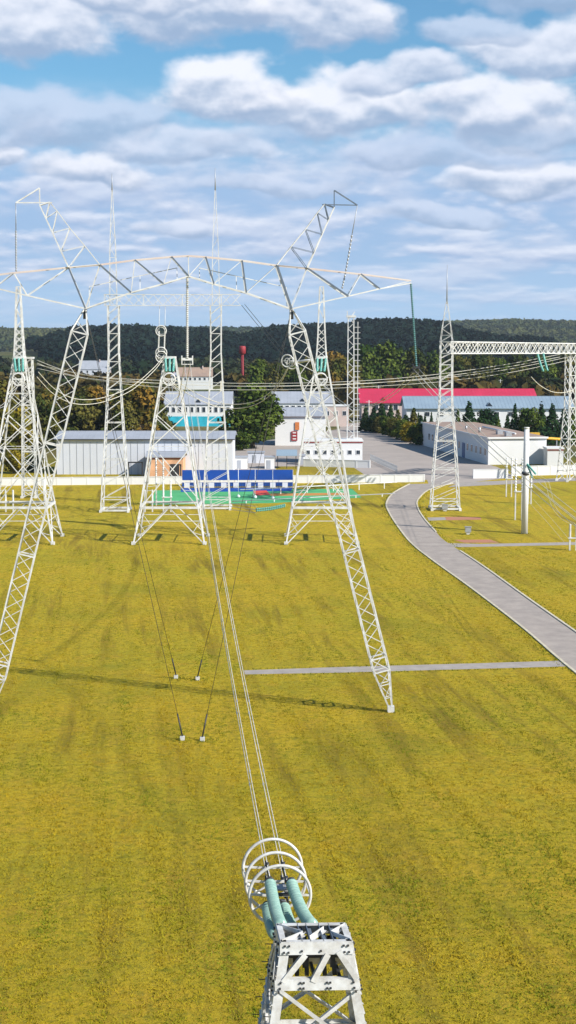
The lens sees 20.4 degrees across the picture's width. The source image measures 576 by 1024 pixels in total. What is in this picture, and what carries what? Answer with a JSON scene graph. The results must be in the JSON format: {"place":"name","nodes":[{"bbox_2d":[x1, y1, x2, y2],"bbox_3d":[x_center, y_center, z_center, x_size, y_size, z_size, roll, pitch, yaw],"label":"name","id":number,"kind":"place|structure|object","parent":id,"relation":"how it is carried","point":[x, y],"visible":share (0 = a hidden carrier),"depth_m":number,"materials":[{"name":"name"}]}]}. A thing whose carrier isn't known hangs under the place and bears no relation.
{"place":"outdoors","nodes":[
{"label":"outdoors","id":0,"kind":"place"},
{"bbox_2d":[78,359,106,375],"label":"village house","id":1,"kind":"structure","parent":0,"point":[89,367],"depth_m":1183.50,"materials":[{"name":"white plastic"}]},
{"bbox_2d":[54,431,236,473],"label":"warehouse","id":2,"kind":"structure","parent":0,"point":[81,452],"depth_m":358.82,"materials":[{"name":"metal"}]},
{"bbox_2d":[145,451,186,475],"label":"shop building","id":3,"kind":"structure","parent":0,"point":[172,457],"depth_m":350.63,"materials":[{"name":"paint"}]},
{"bbox_2d":[178,366,212,389],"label":"village house","id":4,"kind":"structure","parent":0,"point":[199,375],"depth_m":973.12,"materials":[{"name":"paint"}]},
{"bbox_2d":[164,391,233,425],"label":"school building","id":5,"kind":"structure","parent":0,"point":[201,410],"depth_m":558.43,"materials":[{"name":"paint"}]},
{"bbox_2d":[1,474,424,485],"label":"boundary wall","id":6,"kind":"structure","parent":0,"point":[301,479],"depth_m":334.97,"materials":[{"name":"concrete"}]},
{"bbox_2d":[235,439,275,469],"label":"yard paving","id":7,"kind":"structure","parent":0,"point":[238,452],"depth_m":429.10,"materials":[{"name":"concrete"}]},
{"bbox_2d":[235,456,247,468],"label":"storage hut","id":8,"kind":"object","parent":7,"relation":"on","point":[241,462],"visible":0.76,"depth_m":374.66,"materials":[{"name":"paint"}]},
{"bbox_2d":[235,431,252,449],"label":"bush","id":9,"kind":"object","parent":7,"relation":"on","point":[242,440],"visible":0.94,"depth_m":435.77,"materials":[{"name":"green plant"}]},
{"bbox_2d":[217,382,286,447],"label":"broadleaf tree","id":10,"kind":"object","parent":7,"relation":"on","point":[251,419],"visible":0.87,"depth_m":443.83,"materials":[{"name":"green plant"}]},
{"bbox_2d":[0,333,575,1023],"bbox_3d":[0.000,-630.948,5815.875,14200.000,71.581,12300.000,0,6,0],"label":"ground","id":11,"kind":"structure","parent":0,"point":[88,527],"depth_m":118.76,"materials":[{"name":"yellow plant"}]},
{"bbox_2d":[0,379,20,437],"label":"broadleaf tree","id":12,"kind":"object","parent":11,"relation":"on","point":[3,388],"visible":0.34,"depth_m":443.17,"materials":[{"name":"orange plant"}]},
{"bbox_2d":[1,449,27,473],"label":"shrub","id":13,"kind":"object","parent":11,"relation":"on","point":[13,461],"visible":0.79,"depth_m":360.20,"materials":[{"name":"green plant"}]},
{"bbox_2d":[0,406,38,455],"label":"broadleaf tree","id":14,"kind":"object","parent":11,"relation":"on","point":[11,429],"visible":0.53,"depth_m":399.20,"materials":[{"name":"green plant"}]},
{"bbox_2d":[20,357,38,497],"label":"gantry column","id":15,"kind":"structure","parent":11,"relation":"on","point":[23,488],"depth_m":304.57,"materials":[{"name":"metal"}]},
{"bbox_2d":[0,286,63,544],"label":"lattice tower","id":16,"kind":"structure","parent":11,"relation":"on","point":[29,385],"depth_m":237.65,"materials":[{"name":"metal"}]},
{"bbox_2d":[12,358,24,385],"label":"insulator set","id":17,"kind":"object","parent":16,"relation":"attached to","point":[19,370],"visible":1,"depth_m":233.47,"materials":[{"name":"green glass"}]},
{"bbox_2d":[19,396,63,451],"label":"broadleaf tree","id":18,"kind":"object","parent":11,"relation":"on","point":[44,408],"visible":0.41,"depth_m":428.43,"materials":[{"name":"green plant"}]},
{"bbox_2d":[35,385,66,420],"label":"broadleaf tree","id":19,"kind":"object","parent":11,"relation":"on","point":[47,394],"visible":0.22,"depth_m":499.73,"materials":[{"name":"green plant"}]},
{"bbox_2d":[56,392,100,430],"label":"broadleaf tree","id":20,"kind":"object","parent":11,"relation":"on","point":[81,417],"visible":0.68,"depth_m":444.20,"materials":[{"name":"green plant"}]},
{"bbox_2d":[66,385,117,430],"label":"broadleaf tree","id":21,"kind":"object","parent":11,"relation":"on","point":[92,392],"visible":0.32,"depth_m":455.80,"materials":[{"name":"orange plant"}]},
{"bbox_2d":[99,185,131,512],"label":"lattice mast","id":22,"kind":"object","parent":11,"relation":"on","point":[102,509],"visible":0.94,"depth_m":279.50,"materials":[{"name":"metal"}]},
{"bbox_2d":[104,294,240,305],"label":"gantry beam","id":23,"kind":"structure","parent":22,"relation":"attached to","point":[182,304],"depth_m":277.59,"materials":[{"name":"metal"}]},
{"bbox_2d":[155,306,166,362],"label":"insulator set","id":24,"kind":"object","parent":23,"relation":"hanging from","point":[163,347],"visible":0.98,"depth_m":275.38,"materials":[{"name":"white paint"}]},
{"bbox_2d":[37,355,163,404],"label":"overhead wires","id":25,"kind":"object","parent":24,"relation":"hanging from","point":[102,397],"visible":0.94,"depth_m":261.49,"materials":[{"name":"metal"}]},
{"bbox_2d":[98,399,140,430],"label":"broadleaf tree","id":26,"kind":"object","parent":11,"relation":"on","point":[130,413],"visible":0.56,"depth_m":436.59,"materials":[{"name":"green plant"}]},
{"bbox_2d":[110,380,161,430],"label":"broadleaf tree","id":27,"kind":"object","parent":11,"relation":"on","point":[143,402],"visible":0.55,"depth_m":449.62,"materials":[{"name":"green plant"}]},
{"bbox_2d":[147,403,177,430],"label":"broadleaf tree","id":28,"kind":"object","parent":11,"relation":"on","point":[164,417],"visible":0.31,"depth_m":469.74,"materials":[{"name":"green plant"}]},
{"bbox_2d":[131,356,209,544],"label":"lattice tower","id":29,"kind":"structure","parent":11,"relation":"on","point":[142,507],"depth_m":237.03,"materials":[{"name":"metal"}]},
{"bbox_2d":[163,358,175,385],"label":"insulator set","id":30,"kind":"object","parent":29,"relation":"attached to","point":[169,366],"visible":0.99,"depth_m":233.72,"materials":[{"name":"green glass"}]},
{"bbox_2d":[0,188,410,712],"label":"portal pylon","id":31,"kind":"object","parent":11,"relation":"on","point":[390,708],"visible":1,"depth_m":125.47,"materials":[{"name":"metal"}]},
{"bbox_2d":[88,323,177,678],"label":"guy wire","id":32,"kind":"object","parent":31,"relation":"attached to","point":[175,676],"visible":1,"depth_m":134.02,"materials":[{"name":"metal"}]},
{"bbox_2d":[87,319,184,740],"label":"guy wire","id":33,"kind":"object","parent":31,"relation":"attached to","point":[182,737],"visible":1,"depth_m":122.01,"materials":[{"name":"metal"}]},
{"bbox_2d":[181,277,192,364],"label":"insulator string","id":34,"kind":"object","parent":31,"relation":"hanging from","point":[187,318],"visible":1,"depth_m":125.10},
{"bbox_2d":[196,321,288,679],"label":"guy wire","id":35,"kind":"object","parent":31,"relation":"attached to","point":[197,677],"visible":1,"depth_m":134.72,"materials":[{"name":"metal"}]},
{"bbox_2d":[200,318,289,740],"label":"guy wire","id":36,"kind":"object","parent":31,"relation":"attached to","point":[202,737],"visible":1,"depth_m":122.49,"materials":[{"name":"metal"}]},
{"bbox_2d":[410,284,419,372],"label":"insulator string","id":37,"kind":"object","parent":31,"relation":"hanging from","point":[412,310],"visible":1,"depth_m":126.69,"materials":[{"name":"green glass"}]},
{"bbox_2d":[414,369,575,526],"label":"conductor bundle","id":38,"kind":"object","parent":37,"relation":"hanging from","point":[500,455],"visible":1,"depth_m":102.51,"materials":[{"name":"metal"}]},
{"bbox_2d":[201,174,231,509],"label":"lattice mast","id":39,"kind":"object","parent":11,"relation":"on","point":[207,445],"visible":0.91,"depth_m":283.32,"materials":[{"name":"metal"}]},
{"bbox_2d":[182,470,292,486],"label":"solar panels","id":40,"kind":"object","parent":11,"relation":"on","point":[265,475],"visible":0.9,"depth_m":329.85,"materials":[{"name":"blue glass"}]},
{"bbox_2d":[184,482,290,487],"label":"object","id":41,"kind":"object","parent":11,"relation":"on","point":[260,485],"visible":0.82,"depth_m":327.06,"materials":[{"name":"metal"}]},
{"bbox_2d":[241,357,268,389],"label":"broadleaf tree","id":42,"kind":"object","parent":11,"relation":"on","point":[257,373],"visible":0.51,"depth_m":704.09,"materials":[{"name":"green plant"}]},
{"bbox_2d":[150,489,361,504],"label":"sports court","id":43,"kind":"object","parent":11,"relation":"on","point":[177,495],"visible":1,"depth_m":308.35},
{"bbox_2d":[181,488,291,491],"bbox_3d":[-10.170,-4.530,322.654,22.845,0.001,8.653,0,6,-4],"label":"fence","id":44,"kind":"object","parent":43,"relation":"on","point":[235,489],"visible":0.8,"depth_m":322.73,"materials":[{"name":"metal"}]},
{"bbox_2d":[270,493,345,495],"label":"court marking","id":45,"kind":"object","parent":43,"relation":"on","point":[287,494],"visible":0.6,"depth_m":312.26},
{"bbox_2d":[263,362,288,388],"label":"broadleaf tree","id":46,"kind":"object","parent":11,"relation":"on","point":[271,368],"visible":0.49,"depth_m":705.45,"materials":[{"name":"green plant"}]},
{"bbox_2d":[276,449,296,468],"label":"billboard","id":47,"kind":"object","parent":11,"relation":"on","point":[286,452],"visible":1,"depth_m":375.65,"materials":[{"name":"metal"}]},
{"bbox_2d":[0,354,573,382],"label":"forest","id":48,"kind":"object","parent":11,"relation":"on","point":[143,367],"visible":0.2,"depth_m":1156.94,"materials":[{"name":"plant"}]},
{"bbox_2d":[0,366,574,407],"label":"forest","id":49,"kind":"object","parent":11,"relation":"on","point":[231,380],"visible":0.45,"depth_m":700.79,"materials":[{"name":"plant"}]},
{"bbox_2d":[0,318,575,351],"bbox_3d":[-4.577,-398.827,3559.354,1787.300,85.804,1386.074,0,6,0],"label":"forest","id":50,"kind":"object","parent":11,"relation":"on","point":[561,330],"visible":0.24,"depth_m":3572.20,"materials":[{"name":"plant"}]},
{"bbox_2d":[25,317,560,366],"bbox_3d":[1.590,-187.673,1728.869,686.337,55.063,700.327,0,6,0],"label":"forest","id":51,"kind":"object","parent":11,"relation":"on","point":[138,341],"visible":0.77,"depth_m":1599.45,"materials":[{"name":"plant"}]},
{"bbox_2d":[284,366,307,390],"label":"broadleaf tree","id":52,"kind":"object","parent":11,"relation":"on","point":[292,375],"visible":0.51,"depth_m":705.82,"materials":[{"name":"green plant"}]},
{"bbox_2d":[252,922,366,1023],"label":"lattice tower","id":53,"kind":"structure","parent":11,"relation":"on","point":[297,949],"depth_m":35.63,"materials":[{"name":"white metal"}]},
{"bbox_2d":[241,838,317,939],"bbox_3d":[-0.073,10.016,40.377,1.698,1.839,6.484,-1,6,-7],"label":"insulator set","id":54,"kind":"object","parent":53,"relation":"attached to","point":[275,908],"visible":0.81,"depth_m":41.47,"materials":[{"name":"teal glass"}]},
{"bbox_2d":[184,361,286,883],"bbox_3d":[-4.058,-0.813,83.586,0.492,12.908,85.936,-1,6,-5],"label":"conductor bundle","id":55,"kind":"object","parent":54,"relation":"attached to","point":[238,658],"visible":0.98,"depth_m":59.91,"materials":[{"name":"metal"}]},
{"bbox_2d":[45,485,575,745],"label":"verge grass","id":56,"kind":"structure","parent":11,"relation":"on","point":[383,505],"depth_m":170.64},
{"bbox_2d":[301,357,324,390],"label":"broadleaf tree","id":57,"kind":"object","parent":11,"relation":"on","point":[309,373],"visible":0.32,"depth_m":739.82,"materials":[{"name":"green plant"}]},
{"bbox_2d":[240,482,396,494],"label":"pipe rail","id":58,"kind":"object","parent":11,"relation":"on","point":[319,485],"visible":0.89,"depth_m":317.23,"materials":[{"name":"metal"}]},
{"bbox_2d":[284,286,356,544],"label":"lattice tower","id":59,"kind":"structure","parent":11,"relation":"on","point":[293,506],"depth_m":236.82,"materials":[{"name":"metal"}]},
{"bbox_2d":[281,354,310,369],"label":"insulator set","id":60,"kind":"object","parent":59,"relation":"attached to","point":[292,361],"visible":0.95,"depth_m":245.53,"materials":[{"name":"white paint"}]},
{"bbox_2d":[174,364,289,408],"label":"overhead wires","id":61,"kind":"object","parent":60,"relation":"hanging from","point":[238,404],"visible":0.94,"depth_m":253.68,"materials":[{"name":"metal"}]},
{"bbox_2d":[314,358,327,385],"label":"insulator set","id":62,"kind":"object","parent":59,"relation":"attached to","point":[321,362],"visible":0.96,"depth_m":234.24,"materials":[{"name":"green glass"}]},
{"bbox_2d":[319,351,352,403],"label":"broadleaf tree","id":63,"kind":"object","parent":11,"relation":"on","point":[337,363],"visible":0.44,"depth_m":689.02,"materials":[{"name":"green plant"}]},
{"bbox_2d":[303,459,369,467],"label":"boundary wall","id":64,"kind":"structure","parent":11,"relation":"on","point":[349,463],"depth_m":378.96,"materials":[{"name":"concrete"}]},
{"bbox_2d":[346,311,359,438],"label":"lattice mast","id":65,"kind":"object","parent":11,"relation":"on","point":[357,360],"visible":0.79,"depth_m":394.56,"materials":[{"name":"metal"}]},
{"bbox_2d":[341,357,364,407],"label":"broadleaf tree","id":66,"kind":"object","parent":11,"relation":"on","point":[360,366],"visible":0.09,"depth_m":706.16,"materials":[{"name":"green plant"}]},
{"bbox_2d":[348,343,384,380],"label":"broadleaf tree","id":67,"kind":"object","parent":11,"relation":"on","point":[368,360],"visible":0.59,"depth_m":740.00,"materials":[{"name":"green plant"}]},
{"bbox_2d":[240,422,510,484],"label":"yard","id":68,"kind":"structure","parent":11,"relation":"on","point":[404,457],"depth_m":407.32,"materials":[{"name":"concrete"}]},
{"bbox_2d":[247,451,264,462],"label":"storage hut","id":69,"kind":"object","parent":68,"relation":"on","point":[256,456],"visible":0.95,"depth_m":391.71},
{"bbox_2d":[275,407,327,445],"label":"workshop","id":70,"kind":"structure","parent":68,"relation":"on","point":[289,432],"depth_m":456.76,"materials":[{"name":"paint"}]},
{"bbox_2d":[304,438,362,459],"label":"gatehouse","id":71,"kind":"object","parent":68,"relation":"on","point":[352,448],"visible":0.68,"depth_m":391.50,"materials":[{"name":"paint"}]},
{"bbox_2d":[325,404,348,425],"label":"canopy building","id":72,"kind":"structure","parent":68,"relation":"on","point":[341,410],"depth_m":558.35,"materials":[{"name":"paint"}]},
{"bbox_2d":[406,424,423,444],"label":"bush","id":73,"kind":"object","parent":68,"relation":"on","point":[412,430],"visible":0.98,"depth_m":459.07,"materials":[{"name":"green plant"}]},
{"bbox_2d":[473,469,507,477],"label":"boundary wall","id":74,"kind":"structure","parent":68,"relation":"on","point":[489,473],"depth_m":349.03,"materials":[{"name":"concrete"}]},
{"bbox_2d":[373,340,410,380],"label":"broadleaf tree","id":75,"kind":"object","parent":11,"relation":"on","point":[390,355],"visible":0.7,"depth_m":741.53,"materials":[{"name":"green plant"}]},
{"bbox_2d":[400,346,429,381],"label":"broadleaf tree","id":76,"kind":"object","parent":11,"relation":"on","point":[421,359],"visible":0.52,"depth_m":741.00,"materials":[{"name":"green plant"}]},
{"bbox_2d":[423,350,450,382],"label":"broadleaf tree","id":77,"kind":"object","parent":11,"relation":"on","point":[434,365],"visible":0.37,"depth_m":739.65,"materials":[{"name":"green plant"}]},
{"bbox_2d":[428,265,461,510],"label":"lattice mast","id":78,"kind":"object","parent":11,"relation":"on","point":[457,506],"visible":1,"depth_m":282.26,"materials":[{"name":"metal"}]},
{"bbox_2d":[356,388,536,418],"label":"red roofed hall","id":79,"kind":"structure","parent":11,"relation":"on","point":[367,397],"depth_m":598.67,"materials":[{"name":"metal"}]},
{"bbox_2d":[446,352,476,378],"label":"broadleaf tree","id":80,"kind":"object","parent":11,"relation":"on","point":[461,364],"visible":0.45,"depth_m":757.56,"materials":[{"name":"green plant"}]},
{"bbox_2d":[462,401,476,421],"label":"conifer tree","id":81,"kind":"object","parent":11,"relation":"on","point":[469,414],"visible":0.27,"depth_m":458.84,"materials":[{"name":"green plant"}]},
{"bbox_2d":[386,484,575,673],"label":"kerb","id":82,"kind":"structure","parent":11,"relation":"on","point":[522,627],"depth_m":186.86,"materials":[{"name":"concrete"}]},
{"bbox_2d":[468,354,498,380],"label":"broadleaf tree","id":83,"kind":"object","parent":11,"relation":"on","point":[481,361],"visible":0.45,"depth_m":759.08,"materials":[{"name":"green plant"}]},
{"bbox_2d":[421,422,547,464],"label":"flat roofed building","id":84,"kind":"structure","parent":11,"relation":"on","point":[509,442],"depth_m":397.52,"materials":[{"name":"concrete"}]},
{"bbox_2d":[476,408,497,425],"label":"broadleaf tree","id":85,"kind":"object","parent":11,"relation":"on","point":[488,417],"visible":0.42,"depth_m":459.14,"materials":[{"name":"green plant"}]},
{"bbox_2d":[400,396,573,427],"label":"long shed","id":86,"kind":"structure","parent":11,"relation":"on","point":[502,406],"depth_m":550.56,"materials":[{"name":"metal"}]},
{"bbox_2d":[485,357,517,380],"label":"broadleaf tree","id":87,"kind":"object","parent":11,"relation":"on","point":[496,363],"visible":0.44,"depth_m":759.41,"materials":[{"name":"green plant"}]},
{"bbox_2d":[459,550,575,631],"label":"kerb","id":88,"kind":"structure","parent":11,"relation":"on","point":[541,607],"depth_m":189.47,"materials":[{"name":"concrete"}]},
{"bbox_2d":[504,351,532,379],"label":"broadleaf tree","id":89,"kind":"object","parent":11,"relation":"on","point":[514,359],"visible":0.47,"depth_m":760.50,"materials":[{"name":"green plant"}]},
{"bbox_2d":[521,427,529,533],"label":"concrete pole","id":90,"kind":"object","parent":11,"relation":"on","point":[524,524],"visible":0.95,"depth_m":248.20,"materials":[{"name":"concrete"}]},
{"bbox_2d":[517,407,545,431],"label":"broadleaf tree","id":91,"kind":"object","parent":11,"relation":"on","point":[527,417],"visible":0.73,"depth_m":457.91,"materials":[{"name":"green plant"}]},
{"bbox_2d":[534,401,551,444],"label":"conifer tree","id":92,"kind":"object","parent":11,"relation":"on","point":[543,416],"visible":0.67,"depth_m":458.70,"materials":[{"name":"green plant"}]},
{"bbox_2d":[512,465,575,475],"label":"boundary wall","id":93,"kind":"structure","parent":11,"relation":"on","point":[545,469],"depth_m":356.82,"materials":[{"name":"concrete"}]},
{"bbox_2d":[528,354,560,379],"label":"broadleaf tree","id":94,"kind":"object","parent":11,"relation":"on","point":[537,373],"visible":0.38,"depth_m":757.76,"materials":[{"name":"green plant"}]},
{"bbox_2d":[542,403,562,444],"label":"conifer tree","id":95,"kind":"object","parent":11,"relation":"on","point":[551,418],"visible":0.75,"depth_m":458.46,"materials":[{"name":"green plant"}]},
{"bbox_2d":[543,446,564,464],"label":"annex","id":96,"kind":"object","parent":11,"relation":"on","point":[550,455],"visible":0.86,"depth_m":381.76,"materials":[{"name":"paint"}]},
{"bbox_2d":[550,354,574,377],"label":"broadleaf tree","id":97,"kind":"object","parent":11,"relation":"on","point":[563,365],"visible":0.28,"depth_m":759.46,"materials":[{"name":"green plant"}]},
{"bbox_2d":[555,408,571,444],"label":"conifer tree","id":98,"kind":"object","parent":11,"relation":"on","point":[560,424],"visible":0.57,"depth_m":458.90,"materials":[{"name":"green plant"}]},
{"bbox_2d":[555,354,575,481],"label":"gantry column","id":99,"kind":"structure","parent":11,"relation":"on","point":[570,375],"depth_m":340.51,"materials":[{"name":"metal"}]},
{"bbox_2d":[440,341,575,353],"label":"gantry beam","id":100,"kind":"structure","parent":99,"relation":"on","point":[502,345],"depth_m":307.57,"materials":[{"name":"metal"}]},
{"bbox_2d":[37,354,559,386],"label":"overhead wires","id":101,"kind":"object","parent":100,"relation":"hanging from","point":[309,385],"visible":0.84,"depth_m":303.92,"materials":[{"name":"metal"}]},
{"bbox_2d":[537,353,548,371],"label":"insulator set","id":102,"kind":"object","parent":100,"relation":"hanging from","point":[540,364],"visible":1,"depth_m":313.77,"materials":[{"name":"green glass"}]},
{"bbox_2d":[37,357,568,389],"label":"overhead wires","id":103,"kind":"object","parent":102,"relation":"hanging from","point":[321,388],"visible":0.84,"depth_m":306.10,"materials":[{"name":"metal"}]},
{"bbox_2d":[0,0,575,327],"label":"sky","id":104,"kind":"structure","parent":0,"point":[449,125],"materials":[{"name":"blue"}]},
{"bbox_2d":[271,391,332,406],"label":"office building","id":105,"kind":"structure","parent":0,"point":[291,398],"depth_m":612.76,"materials":[{"name":"concrete"}]},
{"bbox_2d":[244,661,564,673],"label":"path","id":106,"kind":"structure","parent":0,"point":[429,667],"depth_m":147.37,"materials":[{"name":"concrete"}]},
{"bbox_2d":[387,483,575,669],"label":"road","id":107,"kind":"structure","parent":0,"point":[554,635],"depth_m":203.19,"materials":[{"name":"concrete"}]},
{"bbox_2d":[449,542,574,546],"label":"path","id":108,"kind":"structure","parent":0,"point":[509,544],"depth_m":236.01,"materials":[{"name":"concrete"}]},
{"bbox_2d":[450,478,575,486],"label":"pavement","id":109,"kind":"structure","parent":0,"point":[500,482],"depth_m":338.67,"materials":[{"name":"concrete"}]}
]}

